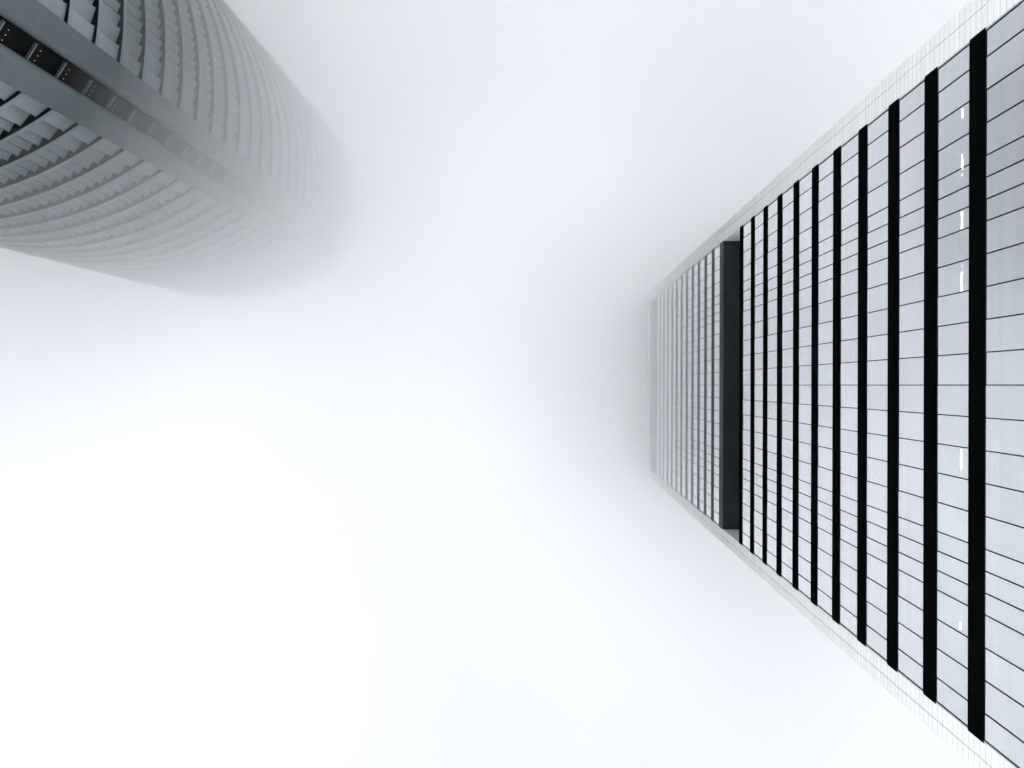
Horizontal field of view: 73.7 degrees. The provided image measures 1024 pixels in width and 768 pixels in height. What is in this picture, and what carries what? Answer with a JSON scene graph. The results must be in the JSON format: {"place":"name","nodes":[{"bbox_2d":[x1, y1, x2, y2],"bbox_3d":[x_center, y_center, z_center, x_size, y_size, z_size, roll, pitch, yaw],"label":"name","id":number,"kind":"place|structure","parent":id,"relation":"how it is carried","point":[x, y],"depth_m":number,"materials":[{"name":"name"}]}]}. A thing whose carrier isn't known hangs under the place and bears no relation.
{"place":"outdoors","nodes":[
{"label":"outdoors","id":0,"kind":"place"},
{"bbox_2d":[0,0,357,299],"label":"curved tower","id":1,"kind":"structure","parent":0,"point":[190,147],"depth_m":94.25,"materials":[{"name":"grey"}]},
{"bbox_2d":[0,0,973,767],"label":"sky","id":2,"kind":"structure","parent":0,"point":[389,508],"materials":[{"name":"white"}]},
{"bbox_2d":[630,0,1023,767],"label":"office tower","id":3,"kind":"structure","parent":0,"point":[828,382],"depth_m":40.12,"materials":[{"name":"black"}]},
{"bbox_2d":[639,340,640,461],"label":"ribbon window","id":4,"kind":"structure","parent":3,"relation":"in","point":[640,340],"depth_m":146.79,"materials":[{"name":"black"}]},
{"bbox_2d":[644,318,646,465],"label":"ribbon window","id":5,"kind":"structure","parent":3,"relation":"in","point":[645,318],"depth_m":139.18,"materials":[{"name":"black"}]},
{"bbox_2d":[647,302,649,453],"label":"ribbon window","id":6,"kind":"structure","parent":3,"relation":"in","point":[648,302],"depth_m":135.39,"materials":[{"name":"black glass"}]},
{"bbox_2d":[660,291,662,479],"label":"ribbon window","id":7,"kind":"structure","parent":3,"relation":"in","point":[662,291],"depth_m":119.69,"materials":[{"name":"black"}]},
{"bbox_2d":[664,295,666,482],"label":"ribbon window","id":8,"kind":"structure","parent":3,"relation":"in","point":[666,295],"depth_m":115.89,"materials":[{"name":"black glass"}]},
{"bbox_2d":[668,285,670,477],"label":"ribbon window","id":9,"kind":"structure","parent":3,"relation":"in","point":[669,285],"depth_m":112.08,"materials":[{"name":"black glass"}]},
{"bbox_2d":[672,281,675,487],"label":"ribbon window","id":10,"kind":"structure","parent":3,"relation":"in","point":[674,281],"depth_m":108.26,"materials":[{"name":"black glass"}]},
{"bbox_2d":[677,277,680,492],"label":"ribbon window","id":11,"kind":"structure","parent":3,"relation":"in","point":[679,277],"depth_m":104.47,"materials":[{"name":"black glass"}]},
{"bbox_2d":[682,273,685,496],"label":"ribbon window","id":12,"kind":"structure","parent":3,"relation":"in","point":[684,273],"depth_m":100.66,"materials":[{"name":"black glass"}]},
{"bbox_2d":[687,269,691,500],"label":"ribbon window","id":13,"kind":"structure","parent":3,"relation":"in","point":[689,269],"depth_m":96.85,"materials":[{"name":"black glass"}]},
{"bbox_2d":[693,265,697,504],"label":"ribbon window","id":14,"kind":"structure","parent":3,"relation":"in","point":[694,265],"depth_m":93.05,"materials":[{"name":"black glass"}]},
{"bbox_2d":[699,258,703,512],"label":"ribbon window","id":15,"kind":"structure","parent":3,"relation":"in","point":[703,258],"depth_m":89.23,"materials":[{"name":"black"}]},
{"bbox_2d":[706,252,711,517],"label":"ribbon window","id":16,"kind":"structure","parent":3,"relation":"in","point":[710,252],"depth_m":85.43,"materials":[{"name":"black glass"}]},
{"bbox_2d":[713,245,719,524],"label":"ribbon window","id":17,"kind":"structure","parent":3,"relation":"in","point":[719,245],"depth_m":80.74,"materials":[{"name":"black glass"}]},
{"bbox_2d":[742,220,750,549],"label":"ribbon window","id":18,"kind":"structure","parent":3,"relation":"in","point":[750,220],"depth_m":69.34,"materials":[{"name":"grey glass"}]},
{"bbox_2d":[754,210,762,559],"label":"ribbon window","id":19,"kind":"structure","parent":3,"relation":"in","point":[762,210],"depth_m":65.38,"materials":[{"name":"grey glass"}]},
{"bbox_2d":[766,199,776,570],"bbox_3d":[23.111,0.095,60.662,0.035,2.666,32.473,0,-90,3],"label":"ribbon window","id":20,"kind":"structure","parent":3,"relation":"in","point":[776,199],"depth_m":61.28,"materials":[{"name":"grey glass"}]},
{"bbox_2d":[781,186,792,583],"bbox_3d":[22.918,0.089,56.815,0.035,2.666,32.473,0,-90,3],"label":"ribbon window","id":21,"kind":"structure","parent":3,"relation":"in","point":[792,186],"depth_m":57.72,"materials":[{"name":"grey glass"}]},
{"bbox_2d":[798,171,811,599],"bbox_3d":[22.726,0.083,52.968,0.035,2.666,32.473,0,-90,3],"label":"ribbon window","id":22,"kind":"structure","parent":3,"relation":"in","point":[811,171],"depth_m":53.49,"materials":[{"name":"grey glass"}]},
{"bbox_2d":[817,154,832,616],"bbox_3d":[22.534,0.077,49.122,0.035,2.666,32.473,0,-90,3],"label":"ribbon window","id":23,"kind":"structure","parent":3,"relation":"in","point":[832,154],"depth_m":49.82,"materials":[{"name":"grey glass"}]},
{"bbox_2d":[839,134,857,636],"bbox_3d":[22.341,0.071,45.275,0.035,2.666,32.473,0,-90,3],"label":"ribbon window","id":24,"kind":"structure","parent":3,"relation":"in","point":[857,134],"depth_m":45.91,"materials":[{"name":"grey glass"}]},
{"bbox_2d":[866,110,887,660],"bbox_3d":[22.149,0.063,41.428,0.037,2.668,32.473,0,-90,3],"label":"ribbon window","id":25,"kind":"structure","parent":3,"relation":"in","point":[877,130],"depth_m":41.41,"materials":[{"name":"grey glass"}]},
{"bbox_2d":[897,80,924,690],"bbox_3d":[21.957,0.057,37.582,0.037,2.668,32.473,0,-90,3],"label":"ribbon window","id":26,"kind":"structure","parent":3,"relation":"in","point":[911,106],"depth_m":37.56,"materials":[{"name":"grey glass"}]},
{"bbox_2d":[936,43,969,726],"bbox_3d":[21.764,0.051,33.735,0.037,2.668,32.473,0,-90,3],"label":"ribbon window","id":27,"kind":"structure","parent":3,"relation":"in","point":[952,444],"depth_m":33.70,"materials":[{"name":"grey glass"}]},
{"bbox_2d":[984,0,1023,767],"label":"ribbon window","id":28,"kind":"structure","parent":3,"relation":"in","point":[1004,97],"depth_m":29.89,"materials":[{"name":"grey glass"}]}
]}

